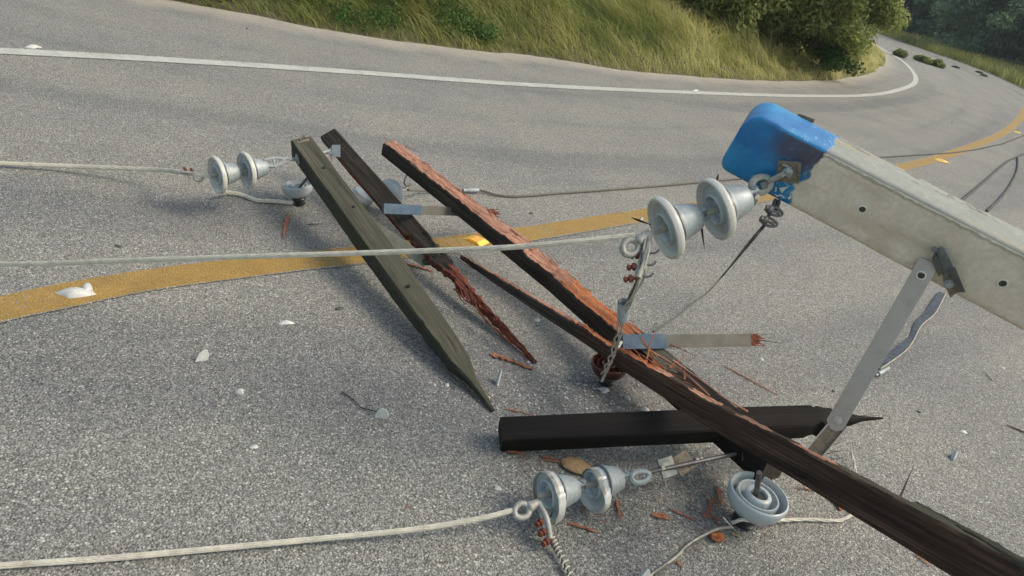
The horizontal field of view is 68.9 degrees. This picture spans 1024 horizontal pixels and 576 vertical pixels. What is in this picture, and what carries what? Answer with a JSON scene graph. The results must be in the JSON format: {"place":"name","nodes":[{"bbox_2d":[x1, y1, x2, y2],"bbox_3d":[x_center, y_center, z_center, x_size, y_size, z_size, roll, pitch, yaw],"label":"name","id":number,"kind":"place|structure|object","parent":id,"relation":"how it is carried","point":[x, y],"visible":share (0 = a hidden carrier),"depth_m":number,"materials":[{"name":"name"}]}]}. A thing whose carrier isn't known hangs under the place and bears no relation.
{"place":"outdoors","nodes":[
{"label":"outdoors","id":0,"kind":"place"},
{"bbox_2d":[0,0,1023,575],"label":"road","id":1,"kind":"structure","parent":0,"point":[100,454],"depth_m":3.15,"materials":[{"name":"grey asphalt"}]},
{"bbox_2d":[25,44,41,48],"bbox_3d":[-3.118,-1.577,4.865,0.046,0.020,0.110,24,28,19],"label":"porcelain shard","id":2,"kind":"object","parent":1,"relation":"on","point":[33,46],"visible":1,"depth_m":4.86,"materials":[{"name":"white ceramic"}]},
{"bbox_2d":[195,350,209,361],"bbox_3d":[-1.004,0.216,2.416,0.047,0.038,0.019,-8,34,-39],"label":"porcelain shard","id":3,"kind":"object","parent":1,"relation":"on","point":[203,355],"visible":1,"depth_m":2.42,"materials":[{"name":"white ceramic"}]},
{"bbox_2d":[234,388,243,394],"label":"porcelain shard","id":4,"kind":"object","parent":1,"relation":"on","point":[239,391],"visible":1,"depth_m":2.32,"materials":[{"name":"white ceramic"}]},
{"bbox_2d":[249,444,257,448],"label":"shard","id":5,"kind":"object","parent":1,"relation":"on","point":[254,446],"visible":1,"depth_m":2.12,"materials":[{"name":"stone"}]},
{"bbox_2d":[216,190,292,204],"bbox_3d":[-1.236,-0.443,3.586,0.350,0.048,0.084,3,29,-24],"label":"wire","id":6,"kind":"object","parent":1,"relation":"on","point":[254,199],"visible":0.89,"depth_m":3.58,"materials":[{"name":"grey metal"}]},
{"bbox_2d":[0,508,512,568],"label":"wire","id":7,"kind":"object","parent":1,"relation":"on","point":[93,559],"visible":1,"depth_m":1.80,"materials":[{"name":"grey metal"}]},
{"bbox_2d":[282,213,289,237],"bbox_3d":[-1.040,-0.290,3.429,0.026,0.012,0.270,9,27,-13],"label":"wood splinter","id":8,"kind":"object","parent":1,"relation":"on","point":[286,222],"visible":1,"depth_m":3.43,"materials":[{"name":"brown wood"}]},
{"bbox_2d":[279,320,294,324],"bbox_3d":[-0.823,0.122,2.728,0.059,0.011,0.024,-4,32,-33],"label":"porcelain shard","id":9,"kind":"object","parent":1,"relation":"on","point":[284,322],"visible":1,"depth_m":2.72,"materials":[{"name":"white ceramic"}]},
{"bbox_2d":[281,177,312,205],"bbox_3d":[-1.044,-0.485,3.598,0.148,0.209,0.230,11,26,-7],"label":"pin insulator","id":10,"kind":"object","parent":1,"relation":"on","point":[298,191],"visible":0.99,"depth_m":3.61,"materials":[{"name":"grey ceramic"}]},
{"bbox_2d":[341,391,376,411],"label":"wire","id":11,"kind":"object","parent":1,"relation":"on","point":[357,403],"visible":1,"depth_m":2.40,"materials":[{"name":"black metal"}]},
{"bbox_2d":[352,186,372,206],"bbox_3d":[-0.767,-0.467,3.826,0.116,0.088,0.123,15,26,0],"label":"bell insulator","id":12,"kind":"object","parent":1,"relation":"on","point":[363,197],"visible":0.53,"depth_m":3.79,"materials":[{"name":"grey ceramic"}]},
{"bbox_2d":[374,408,388,419],"bbox_3d":[-0.412,0.396,2.373,0.046,0.039,0.017,9,27,-11],"label":"porcelain shard","id":13,"kind":"object","parent":1,"relation":"on","point":[382,413],"visible":1,"depth_m":2.37,"materials":[{"name":"white ceramic"}]},
{"bbox_2d":[291,135,496,416],"bbox_3d":[-0.526,-0.155,3.058,0.126,0.342,1.830,-7,33,-37],"label":"crossarm","id":14,"kind":"object","parent":1,"relation":"on","point":[398,280],"visible":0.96,"depth_m":2.99,"materials":[{"name":"green wood"}]},
{"bbox_2d":[207,152,295,193],"bbox_3d":[-1.156,-0.527,3.377,0.421,0.180,0.165,-12,37,-43],"label":"insulator string","id":15,"kind":"object","parent":14,"relation":"attached to","point":[247,170],"visible":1,"depth_m":3.30,"materials":[{"name":"grey ceramic"}]},
{"bbox_2d":[0,161,210,178],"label":"wire","id":16,"kind":"object","parent":15,"relation":"attached to","point":[83,166],"visible":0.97,"depth_m":3.37,"materials":[{"name":"grey metal"}]},
{"bbox_2d":[180,167,203,181],"bbox_3d":[-1.386,-0.492,3.239,0.111,0.050,0.037,13,26,-3],"label":"wire clamp","id":17,"kind":"object","parent":15,"relation":"attached to","point":[185,171],"visible":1,"depth_m":3.23,"materials":[{"name":"metal"}]},
{"bbox_2d":[322,145,339,162],"bbox_3d":[-0.887,-0.646,3.653,0.080,0.107,0.180,19,26,8],"label":"cross bolt","id":18,"kind":"object","parent":14,"relation":"attached to","point":[334,150],"visible":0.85,"depth_m":3.67,"materials":[{"name":"metal"}]},
{"bbox_2d":[374,220,430,266],"bbox_3d":[-0.517,-0.209,3.311,0.374,0.144,0.040,19,26,8],"label":"brace","id":19,"kind":"object","parent":14,"relation":"attached to","point":[396,241],"visible":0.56,"depth_m":3.31,"materials":[{"name":"grey metal"}]},
{"bbox_2d":[383,178,411,203],"bbox_3d":[-0.608,-0.499,3.835,0.146,0.153,0.278,15,26,0],"label":"pin insulator","id":20,"kind":"object","parent":1,"relation":"on","point":[395,187],"visible":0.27,"depth_m":3.74,"materials":[{"name":"grey ceramic"}]},
{"bbox_2d":[407,263,432,271],"bbox_3d":[-0.416,-0.094,3.372,0.126,0.006,0.018,15,26,0],"label":"wood splinter","id":21,"kind":"object","parent":1,"relation":"on","point":[416,266],"visible":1,"depth_m":3.37,"materials":[{"name":"brown wood"}]},
{"bbox_2d":[320,129,536,363],"bbox_3d":[-0.436,-0.259,3.361,0.130,0.300,1.840,-8,34,-38],"label":"crossarm","id":22,"kind":"object","parent":1,"relation":"on","point":[369,181],"visible":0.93,"depth_m":3.37,"materials":[{"name":"brown wood"}]},
{"bbox_2d":[0,44,918,96],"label":"white line","id":23,"kind":"object","parent":1,"relation":"on","point":[75,54],"visible":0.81,"depth_m":6.44,"materials":[{"name":"paint"}]},
{"bbox_2d":[495,369,501,385],"bbox_3d":[-0.047,0.321,2.695,0.012,0.056,0.040,18,26,6],"label":"porcelain shard","id":24,"kind":"object","parent":1,"relation":"on","point":[498,378],"visible":1,"depth_m":2.69,"materials":[{"name":"white ceramic"}]},
{"bbox_2d":[0,104,1023,322],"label":"yellow line","id":25,"kind":"object","parent":1,"relation":"on","point":[28,302],"visible":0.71,"depth_m":2.98,"materials":[{"name":"paint"}]},
{"bbox_2d":[55,283,95,298],"bbox_3d":[-1.504,0.011,2.574,0.072,0.034,0.122,32,31,31],"label":"porcelain shard","id":26,"kind":"object","parent":25,"relation":"on","point":[85,289],"visible":1,"depth_m":2.56,"materials":[{"name":"white ceramic"}]},
{"bbox_2d":[464,235,488,245],"bbox_3d":[-0.179,-0.245,3.787,0.104,0.013,0.091,26,28,21],"label":"road reflector","id":27,"kind":"object","parent":25,"relation":"on","point":[477,240],"visible":0.92,"depth_m":3.77,"materials":[{"name":"yellow plastic"}]},
{"bbox_2d":[490,352,533,369],"bbox_3d":[0.000,0.279,2.853,0.174,0.010,0.032,19,26,7],"label":"wood splinter","id":28,"kind":"object","parent":1,"relation":"on","point":[496,355],"visible":1,"depth_m":2.85,"materials":[{"name":"brown wood"}]},
{"bbox_2d":[507,451,525,454],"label":"wood splinter","id":29,"kind":"object","parent":1,"relation":"on","point":[515,452],"visible":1,"depth_m":2.38,"materials":[{"name":"brown wood"}]},
{"bbox_2d":[511,499,558,546],"bbox_3d":[0.069,0.636,2.060,0.136,0.075,0.098,25,28,20],"label":"wire clamp","id":30,"kind":"object","parent":1,"relation":"on","point":[531,506],"visible":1,"depth_m":2.04,"materials":[{"name":"metal"}]},
{"bbox_2d":[541,526,570,575],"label":"wire","id":31,"kind":"object","parent":30,"relation":"attached to","point":[562,560],"visible":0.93,"depth_m":2.02,"materials":[{"name":"grey metal"}]},
{"bbox_2d":[551,536,572,575],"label":"binding wire","id":32,"kind":"object","parent":30,"relation":"attached to","point":[562,556],"visible":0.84,"depth_m":2.00,"materials":[{"name":"silver metal"}]},
{"bbox_2d":[541,455,556,459],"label":"wood splinter","id":33,"kind":"object","parent":1,"relation":"on","point":[545,457],"visible":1,"depth_m":2.39,"materials":[{"name":"brown wood"}]},
{"bbox_2d":[539,459,560,462],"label":"wood splinter","id":34,"kind":"object","parent":1,"relation":"on","point":[550,460],"visible":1,"depth_m":2.38,"materials":[{"name":"brown wood"}]},
{"bbox_2d":[407,178,739,196],"bbox_3d":[1.012,-0.823,5.453,4.449,0.115,0.174,-11,36,-42],"label":"wire","id":35,"kind":"object","parent":1,"relation":"on","point":[527,195],"visible":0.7,"depth_m":4.88,"materials":[{"name":"grey metal"}]},
{"bbox_2d":[463,188,478,192],"bbox_3d":[-0.244,-0.574,4.390,0.104,0.029,0.030,-5,33,-35],"label":"wire splice","id":36,"kind":"object","parent":35,"relation":"attached to","point":[471,190],"visible":0.97,"depth_m":4.38,"materials":[{"name":"metal"}]},
{"bbox_2d":[561,457,590,474],"bbox_3d":[0.205,0.568,2.384,0.100,0.024,0.072,15,26,0],"label":"wooden disc","id":37,"kind":"object","parent":1,"relation":"on","point":[579,466],"visible":0.84,"depth_m":2.37,"materials":[{"name":"beige wood"}]},
{"bbox_2d":[166,281,993,563],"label":"porcelain crumbs","id":38,"kind":"object","parent":1,"relation":"on","point":[448,497],"visible":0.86,"depth_m":2.36,"materials":[{"name":"white ceramic"}]},
{"bbox_2d":[569,522,595,531],"bbox_3d":[0.205,0.689,2.152,0.086,0.005,0.014,17,26,4],"label":"wood splinter","id":39,"kind":"object","parent":1,"relation":"on","point":[583,526],"visible":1,"depth_m":2.15,"materials":[{"name":"brown wood"}]},
{"bbox_2d":[533,464,651,523],"bbox_3d":[0.251,0.592,2.198,0.403,0.145,0.145,-1,30,-29],"label":"insulator string","id":40,"kind":"object","parent":1,"relation":"on","point":[596,488],"visible":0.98,"depth_m":2.16,"materials":[{"name":"grey ceramic"}]},
{"bbox_2d":[596,387,609,393],"bbox_3d":[0.351,0.382,2.833,0.048,0.014,0.039,-9,35,-40],"label":"porcelain shard","id":41,"kind":"object","parent":1,"relation":"on","point":[605,390],"visible":1,"depth_m":2.83,"materials":[{"name":"white ceramic"}]},
{"bbox_2d":[591,353,625,386],"bbox_3d":[0.374,0.281,2.831,0.142,0.204,0.142,-6,33,-37],"label":"pin insulator","id":42,"kind":"object","parent":1,"relation":"on","point":[599,362],"visible":0.63,"depth_m":2.81,"materials":[{"name":"brown ceramic"}]},
{"bbox_2d":[615,499,621,519],"bbox_3d":[0.322,0.669,2.255,0.016,0.005,0.084,13,26,-4],"label":"wood splinter","id":43,"kind":"object","parent":1,"relation":"on","point":[618,508],"visible":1,"depth_m":2.26,"materials":[{"name":"brown wood"}]},
{"bbox_2d":[631,217,650,224],"bbox_3d":[0.344,-0.177,1.980,0.057,0.007,0.006,15,26,0],"label":"wood spike","id":44,"kind":"object","parent":1,"relation":"on","point":[638,220],"visible":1,"depth_m":1.98,"materials":[{"name":"black wood"}]},
{"bbox_2d":[639,568,650,575],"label":"porcelain shard","id":45,"kind":"object","parent":1,"relation":"on","point":[645,572],"visible":1,"depth_m":2.02,"materials":[{"name":"white ceramic"}]},
{"bbox_2d":[652,512,669,519],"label":"wood splinter","id":46,"kind":"object","parent":1,"relation":"on","point":[656,515],"visible":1,"depth_m":2.27,"materials":[{"name":"brown wood"}]},
{"bbox_2d":[653,538,703,575],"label":"wire","id":47,"kind":"object","parent":1,"relation":"on","point":[686,548],"visible":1,"depth_m":2.17,"materials":[{"name":"grey metal"}]},
{"bbox_2d":[406,286,956,567],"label":"wood fibres","id":48,"kind":"object","parent":1,"relation":"on","point":[640,487],"visible":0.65,"depth_m":2.36,"materials":[{"name":"brown wood"}]},
{"bbox_2d":[671,509,695,520],"bbox_3d":[0.529,0.700,2.305,0.081,0.004,0.012,22,27,13],"label":"wood splinter","id":49,"kind":"object","parent":1,"relation":"on","point":[680,513],"visible":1,"depth_m":2.30,"materials":[{"name":"brown wood"}]},
{"bbox_2d":[651,526,731,575],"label":"wire","id":50,"kind":"object","parent":1,"relation":"on","point":[695,540],"visible":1,"depth_m":2.20,"materials":[{"name":"grey metal"}]},
{"bbox_2d":[498,405,887,459],"bbox_3d":[0.648,0.502,2.446,1.383,0.304,0.205,8,27,-13],"label":"crossarm","id":51,"kind":"object","parent":1,"relation":"on","point":[581,431],"visible":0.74,"depth_m":2.40,"materials":[{"name":"brown wood"}]},
{"bbox_2d":[381,135,781,480],"bbox_3d":[0.153,-0.091,3.166,0.278,0.262,2.493,-9,35,-40],"label":"crossarm","id":52,"kind":"object","parent":51,"relation":"on","point":[573,295],"visible":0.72,"depth_m":3.26,"materials":[{"name":"brown wood"}]},
{"bbox_2d":[382,203,500,216],"bbox_3d":[-0.314,-0.369,3.542,0.736,0.128,0.030,-12,37,-43],"label":"brace","id":53,"kind":"object","parent":52,"relation":"attached to","point":[406,209],"visible":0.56,"depth_m":3.41,"materials":[{"name":"grey metal"}]},
{"bbox_2d":[649,449,742,478],"bbox_3d":[0.594,0.543,2.370,0.370,0.101,0.069,3,28,-23],"label":"tie rod","id":54,"kind":"object","parent":52,"relation":"attached to","point":[682,463],"visible":0.81,"depth_m":2.35,"materials":[{"name":"metal"}]},
{"bbox_2d":[621,334,780,348],"bbox_3d":[0.730,0.202,2.861,0.728,0.063,0.078,3,28,-22],"label":"brace","id":55,"kind":"object","parent":52,"relation":"attached to","point":[659,341],"visible":0.94,"depth_m":2.82,"materials":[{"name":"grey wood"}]},
{"bbox_2d":[444,237,1023,575],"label":"crossarm","id":56,"kind":"object","parent":51,"relation":"on","point":[947,545],"visible":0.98,"depth_m":1.87,"materials":[{"name":"brown wood"}]},
{"bbox_2d":[701,228,704,248],"bbox_3d":[0.507,-0.144,1.990,0.006,0.068,0.047,-9,35,-40],"label":"wood spike","id":57,"kind":"object","parent":1,"relation":"on","point":[702,234],"visible":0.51,"depth_m":1.99,"materials":[{"name":"black wood"}]},
{"bbox_2d":[704,497,714,518],"bbox_3d":[0.623,0.695,2.364,0.022,0.006,0.115,26,28,21],"label":"wood splinter","id":58,"kind":"object","parent":1,"relation":"on","point":[710,504],"visible":1,"depth_m":2.37,"materials":[{"name":"brown wood"}]},
{"bbox_2d":[702,513,720,519],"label":"wood splinter","id":59,"kind":"object","parent":1,"relation":"on","point":[711,516],"visible":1,"depth_m":2.33,"materials":[{"name":"brown wood"}]},
{"bbox_2d":[709,531,724,541],"bbox_3d":[0.617,0.746,2.239,0.050,0.029,0.032,6,27,-17],"label":"wood chunk","id":60,"kind":"object","parent":1,"relation":"on","point":[717,536],"visible":1,"depth_m":2.23,"materials":[{"name":"brown wood"}]},
{"bbox_2d":[715,486,721,504],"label":"wood splinter","id":61,"kind":"object","parent":1,"relation":"on","point":[718,491],"visible":1,"depth_m":2.43,"materials":[{"name":"brown wood"}]},
{"bbox_2d":[723,365,777,394],"bbox_3d":[1.016,0.390,3.176,0.255,0.003,0.011,30,30,28],"label":"wood splinter","id":62,"kind":"object","parent":1,"relation":"on","point":[749,379],"visible":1,"depth_m":3.18,"materials":[{"name":"wood"}]},
{"bbox_2d":[727,470,788,530],"bbox_3d":[0.751,0.643,2.289,0.187,0.221,0.187,15,26,0],"label":"pin insulator","id":63,"kind":"object","parent":1,"relation":"on","point":[758,501],"visible":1,"depth_m":2.27,"materials":[{"name":"grey ceramic"}]},
{"bbox_2d":[731,447,856,523],"bbox_3d":[1.022,0.701,2.478,0.832,0.075,0.190,-11,36,-42],"label":"wire","id":64,"kind":"object","parent":1,"relation":"on","point":[810,519],"visible":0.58,"depth_m":2.43,"materials":[{"name":"grey metal"}]},
{"bbox_2d":[722,103,1023,329],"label":"cross arm","id":65,"kind":"object","parent":1,"relation":"on","point":[906,219],"visible":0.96,"depth_m":1.92,"materials":[{"name":"metal"}]},
{"bbox_2d":[647,171,786,258],"bbox_3d":[0.531,-0.199,1.949,0.356,0.272,0.168,3,28,-23],"label":"insulator string","id":66,"kind":"object","parent":65,"relation":"hanging from","point":[719,210],"visible":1,"depth_m":1.92,"materials":[{"name":"grey ceramic"}]},
{"bbox_2d":[619,229,659,282],"bbox_3d":[0.319,-0.078,1.867,0.096,0.122,0.090,1,29,-26],"label":"wire clamp","id":67,"kind":"object","parent":66,"relation":"attached to","point":[637,240],"visible":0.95,"depth_m":1.86,"materials":[{"name":"metal"}]},
{"bbox_2d":[0,232,634,266],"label":"wire","id":68,"kind":"object","parent":67,"relation":"attached to","point":[343,253],"visible":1,"depth_m":1.97,"materials":[{"name":"grey metal"}]},
{"bbox_2d":[600,239,650,378],"bbox_3d":[0.320,0.102,2.186,0.033,0.682,0.500,19,26,8],"label":"wire","id":69,"kind":"object","parent":67,"relation":"hanging from","point":[620,332],"visible":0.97,"depth_m":1.95,"materials":[{"name":"grey metal"}]},
{"bbox_2d":[617,298,629,323],"bbox_3d":[0.294,0.061,1.972,0.049,0.067,0.033,-2,31,-31],"label":"metal sleeve","id":70,"kind":"object","parent":69,"relation":"attached to","point":[622,317],"visible":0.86,"depth_m":1.97,"materials":[{"name":"metal"}]},
{"bbox_2d":[627,243,643,306],"bbox_3d":[0.308,-0.011,1.895,0.023,0.215,0.069,15,26,0],"label":"wire","id":71,"kind":"object","parent":67,"relation":"attached to","point":[635,283],"visible":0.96,"depth_m":1.86,"materials":[{"name":"grey metal"}]},
{"bbox_2d":[759,198,783,227],"bbox_3d":[0.706,-0.199,2.008,0.051,0.059,0.129,27,28,22],"label":"wire clip","id":72,"kind":"object","parent":65,"relation":"attached to","point":[770,209],"visible":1,"depth_m":1.97,"materials":[{"name":"metal"}]},
{"bbox_2d":[652,226,764,332],"bbox_3d":[0.780,-0.117,2.944,0.211,0.874,1.758,22,27,13],"label":"wire","id":73,"kind":"object","parent":72,"relation":"hanging from","point":[755,235],"visible":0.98,"depth_m":3.20,"materials":[{"name":"grey metal"}]},
{"bbox_2d":[827,257,935,430],"bbox_3d":[0.985,0.164,2.006,0.075,0.529,0.048,-11,36,-41],"label":"brace","id":74,"kind":"object","parent":65,"relation":"attached to","point":[919,278],"visible":1,"depth_m":2.00,"materials":[{"name":"metal"}]},
{"bbox_2d":[807,423,847,456],"bbox_3d":[0.888,0.425,2.107,0.125,0.100,0.050,-11,36,-42],"label":"steel channel","id":75,"kind":"object","parent":74,"relation":"attached to","point":[822,443],"visible":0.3,"depth_m":2.11,"materials":[{"name":"grey metal"}]},
{"bbox_2d":[931,246,964,297],"bbox_3d":[1.101,-0.039,1.899,0.122,0.124,0.041,20,26,10],"label":"steel bracket","id":76,"kind":"object","parent":65,"relation":"attached to","point":[946,269],"visible":1,"depth_m":1.89,"materials":[{"name":"grey metal"}]},
{"bbox_2d":[875,366,889,376],"bbox_3d":[1.755,0.397,3.540,0.158,0.028,0.028,-12,37,-43],"label":"wire connector","id":77,"kind":"object","parent":1,"relation":"on","point":[879,373],"visible":0.96,"depth_m":3.52,"materials":[{"name":"metal"}]},
{"bbox_2d":[892,48,908,57],"bbox_3d":[15.989,-9.684,30.697,0.519,0.325,1.044,15,26,0],"label":"fallen branch","id":78,"kind":"object","parent":1,"relation":"on","point":[900,52],"visible":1,"depth_m":30.50,"materials":[{"name":"green plant"}]},
{"bbox_2d":[879,292,944,368],"bbox_3d":[2.271,0.213,4.185,0.065,0.008,1.642,31,30,29],"label":"metal strip","id":79,"kind":"object","parent":1,"relation":"on","point":[902,347],"visible":0.82,"depth_m":4.13,"materials":[{"name":"grey metal"}]},
{"bbox_2d":[880,293,945,369],"bbox_3d":[2.284,0.219,4.169,0.042,0.006,1.652,31,30,30],"label":"wire","id":80,"kind":"object","parent":79,"relation":"on","point":[915,335],"visible":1,"depth_m":4.01,"materials":[{"name":"silver metal"}]},
{"bbox_2d":[913,54,932,64],"bbox_3d":[17.188,-9.541,31.079,0.608,0.299,1.424,15,26,0],"label":"fallen branch","id":81,"kind":"object","parent":1,"relation":"on","point":[925,59],"visible":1,"depth_m":30.97,"materials":[{"name":"green plant"}]},
{"bbox_2d":[932,59,945,68],"bbox_3d":[17.554,-9.312,30.790,0.584,0.325,1.275,15,26,0],"label":"fallen branch","id":82,"kind":"object","parent":1,"relation":"on","point":[939,63],"visible":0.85,"depth_m":30.50,"materials":[{"name":"green plant"}]},
{"bbox_2d":[879,135,1023,157],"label":"wire","id":83,"kind":"object","parent":1,"relation":"on","point":[948,152],"visible":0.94,"depth_m":10.18,"materials":[{"name":"grey metal"}]},
{"bbox_2d":[950,451,957,460],"bbox_3d":[1.778,0.669,3.000,0.054,0.033,0.020,-13,38,-44],"label":"porcelain shard","id":84,"kind":"object","parent":1,"relation":"on","point":[954,455],"visible":1,"depth_m":3.00,"materials":[{"name":"white ceramic"}]},
{"bbox_2d":[961,153,1023,200],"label":"wire","id":85,"kind":"object","parent":1,"relation":"on","point":[982,183],"visible":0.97,"depth_m":9.09,"materials":[{"name":"grey metal"}]},
{"bbox_2d":[985,156,1018,211],"bbox_3d":[6.330,-1.386,9.508,0.112,0.029,5.410,29,29,27],"label":"wire","id":86,"kind":"object","parent":1,"relation":"on","point":[1003,194],"visible":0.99,"depth_m":8.75,"materials":[{"name":"grey metal"}]},
{"bbox_2d":[174,0,885,80],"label":"grass bank","id":87,"kind":"structure","parent":0,"point":[327,27],"depth_m":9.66,"materials":[{"name":"plant"}]},
{"bbox_2d":[214,0,500,44],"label":"leafy weeds","id":88,"kind":"object","parent":87,"relation":"on","point":[489,28],"visible":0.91,"depth_m":8.53,"materials":[{"name":"green plant"}]},
{"bbox_2d":[663,0,766,23],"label":"bush","id":89,"kind":"object","parent":87,"relation":"on","point":[710,8],"visible":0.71,"depth_m":13.79,"materials":[{"name":"green plant"}]},
{"bbox_2d":[707,0,830,45],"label":"bush","id":90,"kind":"object","parent":87,"relation":"on","point":[772,25],"visible":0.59,"depth_m":14.07,"materials":[{"name":"green plant"}]},
{"bbox_2d":[735,0,868,47],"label":"bush","id":91,"kind":"object","parent":87,"relation":"on","point":[815,25],"visible":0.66,"depth_m":14.18,"materials":[{"name":"green plant"}]},
{"bbox_2d":[757,0,911,62],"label":"bush","id":92,"kind":"object","parent":87,"relation":"on","point":[881,13],"visible":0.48,"depth_m":14.62,"materials":[{"name":"green plant"}]},
{"bbox_2d":[807,36,865,76],"bbox_3d":[6.724,-4.810,15.321,1.179,0.735,2.057,15,26,0],"label":"shrub","id":93,"kind":"object","parent":87,"relation":"on","point":[833,59],"visible":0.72,"depth_m":14.89,"materials":[{"name":"green plant"}]},
{"bbox_2d":[825,0,912,56],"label":"leafy tree","id":94,"kind":"object","parent":87,"relation":"on","point":[871,29],"visible":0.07,"depth_m":19.06,"materials":[{"name":"green plant"}]},
{"bbox_2d":[861,20,1023,88],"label":"bank","id":95,"kind":"structure","parent":0,"point":[1020,86],"depth_m":43.24,"materials":[{"name":"green plant"}]},
{"bbox_2d":[862,0,940,32],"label":"tree","id":96,"kind":"object","parent":95,"relation":"on","point":[915,4],"visible":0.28,"depth_m":55.40,"materials":[{"name":"green plant"}]},
{"bbox_2d":[904,0,986,43],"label":"tree","id":97,"kind":"object","parent":95,"relation":"on","point":[927,26],"visible":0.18,"depth_m":54.83,"materials":[{"name":"green plant"}]},
{"bbox_2d":[929,0,1023,65],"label":"tree","id":98,"kind":"object","parent":95,"relation":"on","point":[1009,22],"visible":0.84,"depth_m":46.49,"materials":[{"name":"green plant"}]},
{"bbox_2d":[953,0,1023,59],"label":"tree","id":99,"kind":"object","parent":95,"relation":"on","point":[1019,43],"visible":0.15,"depth_m":47.77,"materials":[{"name":"green plant"}]}
]}

